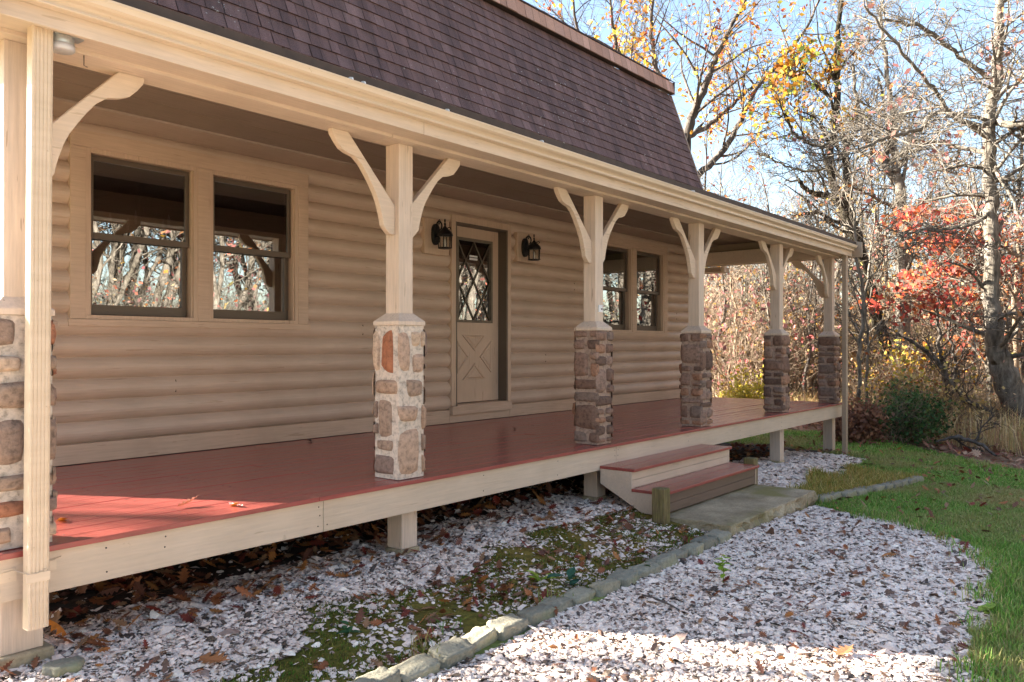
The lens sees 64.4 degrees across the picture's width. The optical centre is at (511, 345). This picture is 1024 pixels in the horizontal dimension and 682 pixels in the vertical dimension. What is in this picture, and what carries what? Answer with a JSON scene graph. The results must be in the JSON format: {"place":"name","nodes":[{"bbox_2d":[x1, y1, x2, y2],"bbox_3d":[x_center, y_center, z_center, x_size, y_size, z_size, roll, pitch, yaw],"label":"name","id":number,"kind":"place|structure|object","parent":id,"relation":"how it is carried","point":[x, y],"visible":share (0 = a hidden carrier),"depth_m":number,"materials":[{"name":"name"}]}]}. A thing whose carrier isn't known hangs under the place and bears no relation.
{"place":"outdoors","nodes":[
{"label":"outdoors","id":0,"kind":"place"},
{"bbox_2d":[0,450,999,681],"bbox_3d":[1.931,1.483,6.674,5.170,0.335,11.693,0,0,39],"label":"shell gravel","id":1,"kind":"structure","parent":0,"point":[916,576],"depth_m":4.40,"materials":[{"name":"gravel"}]},
{"bbox_2d":[49,620,65,636],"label":"oak leaf","id":2,"kind":"object","parent":1,"relation":"on","point":[55,625],"visible":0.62,"depth_m":3.80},
{"bbox_2d":[42,656,84,677],"bbox_3d":[-1.886,1.356,3.418,0.154,0.052,0.143,0,0,-16],"label":"pale rock","id":3,"kind":"object","parent":1,"relation":"on","point":[60,667],"visible":0.99,"depth_m":3.39,"materials":[{"name":"stone"}]},
{"bbox_2d":[198,650,229,663],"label":"oak leaf","id":4,"kind":"object","parent":1,"relation":"on","point":[210,658],"visible":1,"depth_m":3.59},
{"bbox_2d":[547,567,578,584],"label":"weed","id":5,"kind":"object","parent":1,"relation":"on","point":[570,573],"visible":0.99,"depth_m":4.95,"materials":[{"name":"green plant"}]},
{"bbox_2d":[641,594,679,610],"bbox_3d":[0.850,1.452,4.608,0.034,0.019,0.318,0,0,-32],"label":"stick","id":6,"kind":"object","parent":1,"relation":"on","point":[655,598],"visible":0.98,"depth_m":4.63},
{"bbox_2d":[714,555,731,582],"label":"seedling","id":7,"kind":"object","parent":1,"relation":"on","point":[722,568],"visible":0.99,"depth_m":5.04,"materials":[{"name":"green plant"}]},
{"bbox_2d":[833,645,853,654],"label":"oak leaf","id":8,"kind":"object","parent":1,"relation":"on","point":[843,650],"visible":1,"depth_m":3.87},
{"bbox_2d":[967,603,995,613],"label":"weed","id":9,"kind":"object","parent":1,"relation":"on","point":[983,608],"visible":0.99,"depth_m":4.50,"materials":[{"name":"green plant"}]},
{"bbox_2d":[0,423,1023,681],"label":"ground","id":10,"kind":"structure","parent":0,"point":[470,619],"depth_m":4.53,"materials":[{"name":"soil"}]},
{"bbox_2d":[336,620,361,634],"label":"weed","id":11,"kind":"object","parent":10,"relation":"on","point":[348,630],"visible":1,"depth_m":4.01,"materials":[{"name":"green plant"}]},
{"bbox_2d":[352,666,401,681],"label":"edging block","id":12,"kind":"structure","parent":10,"relation":"on","point":[381,674],"depth_m":3.48,"materials":[{"name":"stone"}]},
{"bbox_2d":[389,653,440,681],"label":"edging block","id":13,"kind":"structure","parent":10,"relation":"on","point":[417,666],"depth_m":3.62,"materials":[{"name":"stone"}]},
{"bbox_2d":[0,0,862,669],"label":"house","id":14,"kind":"structure","parent":10,"relation":"on","point":[230,272],"depth_m":6.71,"materials":[{"name":"beige paint"}]},
{"bbox_2d":[53,32,83,54],"bbox_3d":[-1.931,-1.296,3.511,0.101,0.063,0.125,0,0,39],"label":"eave light","id":15,"kind":"object","parent":14,"relation":"attached to","point":[63,44],"visible":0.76,"depth_m":3.48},
{"bbox_2d":[67,128,309,329],"bbox_3d":[-2.602,-0.856,6.736,0.205,1.435,2.125,0,0,39],"label":"window","id":16,"kind":"structure","parent":14,"relation":"in","point":[161,236],"depth_m":6.60,"materials":[{"name":"beige paint"}]},
{"bbox_2d":[431,219,452,249],"bbox_3d":[-0.740,-1.190,8.688,0.244,0.326,0.180,0,0,39],"label":"wall lantern","id":17,"kind":"object","parent":14,"relation":"attached to","point":[437,232],"depth_m":8.69,"materials":[{"name":"black metal"}]},
{"bbox_2d":[447,214,511,414],"bbox_3d":[-0.436,-0.339,9.482,0.280,2.228,1.050,0,0,39],"label":"door","id":18,"kind":"structure","parent":14,"relation":"in","point":[479,281],"depth_m":9.55,"materials":[{"name":"beige paint"}]},
{"bbox_2d":[521,234,540,260],"bbox_3d":[0.244,-1.195,9.918,0.244,0.326,0.180,0,0,39],"label":"wall lantern","id":19,"kind":"object","parent":14,"relation":"attached to","point":[527,247],"depth_m":9.92,"materials":[{"name":"black metal"}]},
{"bbox_2d":[603,235,668,336],"bbox_3d":[1.753,-0.856,12.184,0.205,1.435,2.125,0,0,39],"label":"window","id":20,"kind":"structure","parent":14,"relation":"in","point":[635,272],"depth_m":12.15,"materials":[{"name":"beige paint"}]},
{"bbox_2d":[427,636,475,668],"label":"edging block","id":21,"kind":"structure","parent":10,"relation":"on","point":[454,650],"depth_m":3.78,"materials":[{"name":"stone"}]},
{"bbox_2d":[461,625,498,652],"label":"edging block","id":22,"kind":"structure","parent":10,"relation":"on","point":[482,637],"depth_m":3.99,"materials":[{"name":"stone"}]},
{"bbox_2d":[486,613,530,640],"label":"edging block","id":23,"kind":"structure","parent":10,"relation":"on","point":[508,626],"depth_m":4.14,"materials":[{"name":"stone"}]},
{"bbox_2d":[0,402,1023,681],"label":"fallen leaves","id":24,"kind":"object","parent":10,"relation":"on","point":[182,576],"depth_m":4.97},
{"bbox_2d":[517,603,555,626],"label":"edging block","id":25,"kind":"structure","parent":10,"relation":"on","point":[537,614],"depth_m":4.33,"materials":[{"name":"stone"}]},
{"bbox_2d":[526,570,555,580],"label":"weed","id":26,"kind":"object","parent":10,"relation":"on","point":[537,578],"visible":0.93,"depth_m":4.99,"materials":[{"name":"green plant"}]},
{"bbox_2d":[537,595,572,611],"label":"edging block","id":27,"kind":"structure","parent":10,"relation":"on","point":[562,604],"depth_m":4.53,"materials":[{"name":"stone"}]},
{"bbox_2d":[560,586,594,605],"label":"edging block","id":28,"kind":"structure","parent":10,"relation":"on","point":[582,594],"depth_m":4.69,"materials":[{"name":"stone"}]},
{"bbox_2d":[589,578,620,596],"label":"edging block","id":29,"kind":"structure","parent":10,"relation":"on","point":[602,588],"depth_m":4.82,"materials":[{"name":"stone"}]},
{"bbox_2d":[606,567,638,587],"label":"edging block","id":30,"kind":"structure","parent":10,"relation":"on","point":[627,577],"depth_m":5.01,"materials":[{"name":"stone"}]},
{"bbox_2d":[628,561,660,578],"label":"edging block","id":31,"kind":"structure","parent":10,"relation":"on","point":[643,570],"depth_m":5.20,"materials":[{"name":"stone"}]},
{"bbox_2d":[652,487,669,525],"bbox_3d":[1.196,1.337,6.526,0.110,0.379,0.110,0,0,39],"label":"timber stub","id":32,"kind":"object","parent":10,"relation":"on","point":[661,505],"visible":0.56,"depth_m":6.48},
{"bbox_2d":[646,553,678,569],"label":"edging block","id":33,"kind":"structure","parent":10,"relation":"on","point":[663,560],"depth_m":5.39,"materials":[{"name":"stone"}]},
{"bbox_2d":[668,549,688,558],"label":"edging block","id":34,"kind":"structure","parent":10,"relation":"on","point":[680,553],"depth_m":5.60,"materials":[{"name":"stone"}]},
{"bbox_2d":[680,541,703,556],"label":"edging block","id":35,"kind":"structure","parent":10,"relation":"on","point":[694,548],"depth_m":5.70,"materials":[{"name":"stone"}]},
{"bbox_2d":[690,535,717,550],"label":"edging block","id":36,"kind":"structure","parent":10,"relation":"on","point":[708,541],"depth_m":5.89,"materials":[{"name":"stone"}]},
{"bbox_2d":[530,0,890,195],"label":"oak tree","id":37,"kind":"object","parent":10,"relation":"on","point":[690,131],"visible":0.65,"depth_m":22.88,"materials":[{"name":"brown plant"}]},
{"bbox_2d":[701,134,732,293],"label":"woodland tree","id":38,"kind":"object","parent":10,"relation":"on","point":[709,188],"visible":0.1,"depth_m":27.48,"materials":[{"name":"brown plant"}]},
{"bbox_2d":[704,529,731,543],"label":"edging block","id":39,"kind":"structure","parent":10,"relation":"on","point":[722,536],"depth_m":6.08,"materials":[{"name":"stone"}]},
{"bbox_2d":[650,484,817,535],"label":"concrete slab","id":40,"kind":"structure","parent":10,"relation":"on","point":[737,511],"depth_m":7.01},
{"bbox_2d":[600,444,758,514],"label":"porch steps","id":41,"kind":"structure","parent":40,"relation":"on","point":[624,479],"depth_m":7.24,"materials":[{"name":"red paint"}]},
{"bbox_2d":[704,175,765,385],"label":"woodland tree","id":42,"kind":"object","parent":10,"relation":"on","point":[725,303],"visible":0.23,"depth_m":19.75,"materials":[{"name":"brown plant"}]},
{"bbox_2d":[704,271,769,392],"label":"woodland tree","id":43,"kind":"object","parent":10,"relation":"on","point":[722,304],"visible":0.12,"depth_m":21.69,"materials":[{"name":"brown plant"}]},
{"bbox_2d":[715,363,764,398],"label":"yellow bush","id":44,"kind":"object","parent":10,"relation":"on","point":[741,390],"visible":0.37,"depth_m":16.95,"materials":[{"name":"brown plant"}]},
{"bbox_2d":[712,264,769,391],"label":"slim tree","id":45,"kind":"object","parent":10,"relation":"on","point":[734,301],"visible":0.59,"depth_m":18.97,"materials":[{"name":"brown plant"}]},
{"bbox_2d":[696,95,795,382],"bbox_3d":[5.365,-2.212,20.191,3.699,8.057,3.124,-8,-4,19],"label":"woodland tree","id":46,"kind":"object","parent":10,"relation":"on","point":[720,176],"visible":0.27,"depth_m":20.42,"materials":[{"name":"brown plant"}]},
{"bbox_2d":[701,167,792,320],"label":"woodland tree","id":47,"kind":"object","parent":10,"relation":"on","point":[745,266],"visible":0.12,"depth_m":22.59,"materials":[{"name":"brown plant"}]},
{"bbox_2d":[744,457,757,484],"bbox_3d":[2.434,1.361,8.283,0.110,0.427,0.110,0,0,39],"label":"timber stub","id":48,"kind":"object","parent":10,"relation":"on","point":[751,460],"visible":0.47,"depth_m":8.26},
{"bbox_2d":[715,117,792,382],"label":"woodland tree","id":49,"kind":"object","parent":10,"relation":"on","point":[748,352],"visible":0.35,"depth_m":19.81,"materials":[{"name":"brown plant"}]},
{"bbox_2d":[709,108,831,323],"bbox_3d":[6.010,-1.913,19.713,3.413,7.434,2.882,-3,-2,-36],"label":"woodland tree","id":50,"kind":"object","parent":10,"relation":"on","point":[766,265],"visible":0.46,"depth_m":19.37,"materials":[{"name":"brown plant"}]},
{"bbox_2d":[721,154,823,342],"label":"woodland tree","id":51,"kind":"object","parent":10,"relation":"on","point":[763,287],"visible":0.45,"depth_m":18.09,"materials":[{"name":"brown plant"}]},
{"bbox_2d":[704,279,841,400],"bbox_3d":[4.955,0.222,17.517,4.292,3.344,4.132,0,0,-5],"label":"burgundy bush","id":52,"kind":"object","parent":10,"relation":"on","point":[760,334],"visible":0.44,"depth_m":17.57,"materials":[{"name":"brown plant"}]},
{"bbox_2d":[704,264,853,397],"bbox_3d":[4.394,-0.234,18.401,6.216,5.298,5.794,0,0,39],"label":"burgundy bush","id":53,"kind":"object","parent":10,"relation":"on","point":[725,333],"visible":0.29,"depth_m":17.57,"materials":[{"name":"brown plant"}]},
{"bbox_2d":[735,157,831,373],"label":"woodland tree","id":54,"kind":"object","parent":10,"relation":"on","point":[804,262],"visible":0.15,"depth_m":21.89,"materials":[{"name":"brown plant"}]},
{"bbox_2d":[756,112,831,291],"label":"woodland tree","id":55,"kind":"object","parent":10,"relation":"on","point":[784,189],"visible":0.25,"depth_m":28.53,"materials":[{"name":"brown plant"}]},
{"bbox_2d":[712,221,890,399],"bbox_3d":[6.707,-0.711,19.199,3.820,4.788,4.653,0,0,39],"label":"gold bush","id":56,"kind":"object","parent":10,"relation":"on","point":[811,370],"visible":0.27,"depth_m":19.43,"materials":[{"name":"brown plant"}]},
{"bbox_2d":[783,260,841,401],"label":"woodland tree","id":57,"kind":"object","parent":10,"relation":"on","point":[816,346],"visible":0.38,"depth_m":19.17,"materials":[{"name":"brown plant"}]},
{"bbox_2d":[775,167,851,400],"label":"woodland tree","id":58,"kind":"object","parent":10,"relation":"on","point":[808,334],"visible":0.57,"depth_m":18.87,"materials":[{"name":"brown plant"}]},
{"bbox_2d":[785,216,850,351],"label":"slim tree","id":59,"kind":"object","parent":10,"relation":"on","point":[814,287],"visible":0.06,"depth_m":21.97,"materials":[{"name":"brown plant"}]},
{"bbox_2d":[783,188,857,397],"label":"slim tree","id":60,"kind":"object","parent":10,"relation":"on","point":[817,327],"visible":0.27,"depth_m":19.96,"materials":[{"name":"brown plant"}]},
{"bbox_2d":[756,32,890,297],"bbox_3d":[12.461,-5.066,32.586,5.650,13.907,6.690,-3,1,21],"label":"woodland tree","id":61,"kind":"object","parent":10,"relation":"on","point":[822,158],"visible":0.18,"depth_m":31.78,"materials":[{"name":"brown plant"}]},
{"bbox_2d":[817,494,833,502],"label":"edging block","id":62,"kind":"structure","parent":10,"relation":"on","point":[826,496],"depth_m":7.91,"materials":[{"name":"stone"}]},
{"bbox_2d":[795,134,870,301],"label":"woodland tree","id":63,"kind":"object","parent":10,"relation":"on","point":[822,209],"visible":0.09,"depth_m":26.27,"materials":[{"name":"brown plant"}]},
{"bbox_2d":[783,176,883,356],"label":"woodland tree","id":64,"kind":"object","parent":10,"relation":"on","point":[837,272],"visible":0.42,"depth_m":19.23,"materials":[{"name":"brown plant"}]},
{"bbox_2d":[735,0,940,374],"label":"crooked tree","id":65,"kind":"object","parent":10,"relation":"on","point":[792,75],"visible":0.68,"depth_m":19.82,"materials":[{"name":"brown plant"}]},
{"bbox_2d":[840,489,856,498],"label":"edging block","id":66,"kind":"structure","parent":10,"relation":"on","point":[847,493],"depth_m":8.28,"materials":[{"name":"stone"}]},
{"bbox_2d":[800,135,905,403],"bbox_3d":[6.524,-1.254,15.637,1.930,5.750,1.943,0,0,26],"label":"birch sapling","id":67,"kind":"object","parent":10,"relation":"on","point":[862,312],"visible":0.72,"depth_m":15.47,"materials":[{"name":"plant"}]},
{"bbox_2d":[736,0,973,327],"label":"woodland tree","id":68,"kind":"object","parent":10,"relation":"on","point":[841,132],"visible":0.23,"depth_m":23.81,"materials":[{"name":"brown plant"}]},
{"bbox_2d":[816,140,893,373],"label":"woodland tree","id":69,"kind":"object","parent":10,"relation":"on","point":[866,250],"visible":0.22,"depth_m":21.92,"materials":[{"name":"brown plant"}]},
{"bbox_2d":[817,395,897,443],"bbox_3d":[5.748,1.298,13.575,1.206,1.120,1.493,0,0,39],"label":"brown bush","id":70,"kind":"object","parent":10,"relation":"on","point":[862,422],"visible":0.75,"depth_m":13.36,"materials":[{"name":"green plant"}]},
{"bbox_2d":[853,487,866,495],"bbox_3d":[3.610,1.568,8.492,0.244,0.144,0.126,0,2,-41],"label":"edging block","id":71,"kind":"object","parent":10,"relation":"on","point":[860,491],"depth_m":8.46,"materials":[{"name":"stone"}]},
{"bbox_2d":[698,120,1022,324],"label":"woods","id":72,"kind":"object","parent":10,"relation":"on","point":[889,242],"visible":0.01,"depth_m":44.37,"materials":[{"name":"plant"}]},
{"bbox_2d":[704,198,1023,432],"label":"understory","id":73,"kind":"object","parent":10,"relation":"on","point":[875,356],"visible":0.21,"depth_m":20.02,"materials":[{"name":"brown plant"}]},
{"bbox_2d":[809,177,919,401],"bbox_3d":[6.917,-0.778,16.139,2.152,4.882,1.431,0,0,39],"label":"birch sapling","id":74,"kind":"object","parent":10,"relation":"on","point":[866,306],"visible":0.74,"depth_m":15.97,"materials":[{"name":"plant"}]},
{"bbox_2d":[837,231,895,335],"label":"woodland tree","id":75,"kind":"object","parent":10,"relation":"on","point":[859,282],"visible":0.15,"depth_m":22.21,"materials":[{"name":"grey plant"}]},
{"bbox_2d":[791,16,963,294],"bbox_3d":[10.991,-4.051,25.882,4.326,11.711,6.647,0,0,-25],"label":"woodland tree","id":76,"kind":"object","parent":10,"relation":"on","point":[870,173],"visible":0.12,"depth_m":25.16,"materials":[{"name":"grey plant"}]},
{"bbox_2d":[871,484,884,490],"bbox_3d":[3.954,1.589,8.832,0.129,0.141,0.287,-2,-1,44],"label":"edging block","id":77,"kind":"object","parent":10,"relation":"on","point":[877,487],"depth_m":8.79,"materials":[{"name":"stone"}]},
{"bbox_2d":[837,147,931,294],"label":"woodland tree","id":78,"kind":"object","parent":10,"relation":"on","point":[890,198],"visible":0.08,"depth_m":27.45,"materials":[{"name":"grey plant"}]},
{"bbox_2d":[823,202,966,326],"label":"orange oak","id":79,"kind":"object","parent":10,"relation":"on","point":[891,265],"visible":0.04,"depth_m":23.91,"materials":[{"name":"brown plant"}]},
{"bbox_2d":[838,136,954,279],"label":"woodland tree","id":80,"kind":"object","parent":10,"relation":"on","point":[908,201],"visible":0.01,"depth_m":32.80,"materials":[{"name":"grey plant"}]},
{"bbox_2d":[850,368,949,445],"bbox_3d":[6.472,1.185,13.675,1.655,1.600,1.537,0,0,14],"label":"evergreen bush","id":81,"kind":"object","parent":10,"relation":"on","point":[905,420],"visible":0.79,"depth_m":13.51,"materials":[{"name":"green plant"}]},
{"bbox_2d":[852,42,948,312],"bbox_3d":[10.169,-3.350,22.916,3.069,10.290,3.634,5,-1,-26],"label":"woodland tree","id":82,"kind":"object","parent":10,"relation":"on","point":[886,279],"visible":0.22,"depth_m":22.73,"materials":[{"name":"grey plant"}]},
{"bbox_2d":[779,0,1023,433],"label":"oak","id":83,"kind":"object","parent":10,"relation":"on","point":[1000,357],"visible":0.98,"depth_m":14.93,"materials":[{"name":"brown plant"}]},
{"bbox_2d":[787,420,1023,468],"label":"leaf litter","id":84,"kind":"object","parent":10,"relation":"on","point":[965,450],"visible":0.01,"depth_m":12.98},
{"bbox_2d":[797,0,1023,388],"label":"forked tree","id":85,"kind":"object","parent":10,"relation":"on","point":[899,184],"visible":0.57,"depth_m":18.86,"materials":[{"name":"brown plant"}]},
{"bbox_2d":[852,330,988,417],"bbox_3d":[7.768,0.869,16.121,2.697,2.391,2.438,0,0,-23],"label":"yellow bush","id":86,"kind":"object","parent":10,"relation":"on","point":[908,362],"visible":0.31,"depth_m":16.15,"materials":[{"name":"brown plant"}]},
{"bbox_2d":[873,91,970,316],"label":"woodland tree","id":87,"kind":"object","parent":10,"relation":"on","point":[922,197],"visible":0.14,"depth_m":24.91,"materials":[{"name":"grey plant"}]},
{"bbox_2d":[883,377,963,445],"bbox_3d":[6.859,1.202,13.908,1.505,1.295,1.529,0,0,-12],"label":"evergreen bush","id":88,"kind":"object","parent":10,"relation":"on","point":[933,420],"visible":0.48,"depth_m":13.70,"materials":[{"name":"green plant"}]},
{"bbox_2d":[858,355,1004,443],"bbox_3d":[7.931,1.126,15.013,2.460,1.906,2.232,0,0,39],"label":"tan bush","id":89,"kind":"object","parent":10,"relation":"on","point":[945,392],"visible":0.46,"depth_m":14.82,"materials":[{"name":"brown plant"}]},
{"bbox_2d":[902,144,965,318],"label":"woodland tree","id":90,"kind":"object","parent":10,"relation":"on","point":[935,194],"visible":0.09,"depth_m":24.98,"materials":[{"name":"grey plant"}]},
{"bbox_2d":[895,132,976,380],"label":"woodland tree","id":91,"kind":"object","parent":10,"relation":"on","point":[941,204],"visible":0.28,"depth_m":21.78,"materials":[{"name":"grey plant"}]},
{"bbox_2d":[874,322,998,411],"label":"leaning sapling","id":92,"kind":"object","parent":10,"relation":"on","point":[933,358],"visible":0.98,"depth_m":14.77,"materials":[{"name":"brown plant"}]},
{"bbox_2d":[850,194,1023,367],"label":"red oak","id":93,"kind":"object","parent":10,"relation":"on","point":[918,282],"visible":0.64,"depth_m":16.52,"materials":[{"name":"brown plant"}]},
{"bbox_2d":[911,190,973,376],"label":"woodland tree","id":94,"kind":"object","parent":10,"relation":"on","point":[946,253],"visible":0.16,"depth_m":22.30,"materials":[{"name":"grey plant"}]},
{"bbox_2d":[892,274,1012,419],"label":"bent sapling","id":95,"kind":"object","parent":10,"relation":"on","point":[950,340],"visible":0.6,"depth_m":16.01,"materials":[{"name":"brown plant"}]},
{"bbox_2d":[910,136,999,293],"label":"woodland tree","id":96,"kind":"object","parent":10,"relation":"on","point":[940,189],"visible":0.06,"depth_m":29.51,"materials":[{"name":"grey plant"}]},
{"bbox_2d":[918,163,1007,311],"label":"woodland tree","id":97,"kind":"object","parent":10,"relation":"on","point":[959,224],"visible":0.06,"depth_m":24.96,"materials":[{"name":"brown plant"}]},
{"bbox_2d":[912,82,1016,373],"bbox_3d":[12.920,-3.187,23.140,3.681,9.978,2.311,0,0,40],"label":"woodland tree","id":98,"kind":"object","parent":10,"relation":"on","point":[975,199],"visible":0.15,"depth_m":22.90,"materials":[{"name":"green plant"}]},
{"bbox_2d":[945,134,1018,363],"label":"woodland tree","id":99,"kind":"object","parent":10,"relation":"on","point":[973,211],"visible":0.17,"depth_m":22.13,"materials":[{"name":"grey plant"}]},
{"bbox_2d":[942,245,1023,376],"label":"orange oak","id":100,"kind":"object","parent":10,"relation":"on","point":[976,335],"visible":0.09,"depth_m":19.97,"materials":[{"name":"brown plant"}]},
{"bbox_2d":[953,57,1023,352],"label":"slim tree","id":101,"kind":"object","parent":10,"relation":"on","point":[1014,242],"visible":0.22,"depth_m":18.98,"materials":[{"name":"grey plant"}]},
{"bbox_2d":[963,89,1022,268],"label":"woodland tree","id":102,"kind":"object","parent":10,"relation":"on","point":[1012,157],"visible":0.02,"depth_m":35.55,"materials":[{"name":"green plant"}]},
{"bbox_2d":[966,82,1023,363],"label":"woodland tree","id":103,"kind":"object","parent":10,"relation":"on","point":[1017,107],"visible":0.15,"depth_m":19.56,"materials":[{"name":"grey plant"}]},
{"bbox_2d":[997,96,1023,381],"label":"woodland tree","id":104,"kind":"object","parent":10,"relation":"on","point":[1022,363],"visible":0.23,"depth_m":19.48,"materials":[{"name":"grey plant"}]},
{"bbox_2d":[1002,28,1023,261],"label":"woodland tree","id":105,"kind":"object","parent":10,"relation":"on","point":[1019,133],"visible":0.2,"depth_m":21.16,"materials":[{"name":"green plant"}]},
{"bbox_2d":[215,428,1023,681],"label":"grass","id":106,"kind":"structure","parent":0,"point":[958,516],"depth_m":6.61,"materials":[{"name":"plant"}]},
{"bbox_2d":[524,0,1023,326],"label":"sky","id":107,"kind":"structure","parent":0,"point":[682,107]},
{"bbox_2d":[713,384,1023,456],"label":"straw grass","id":108,"kind":"structure","parent":0,"point":[1011,434],"depth_m":13.80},
{"bbox_2d":[914,141,1023,413],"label":"slim tree","id":109,"kind":"object","parent":108,"relation":"on","point":[981,297],"visible":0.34,"depth_m":16.69,"materials":[{"name":"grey plant"}]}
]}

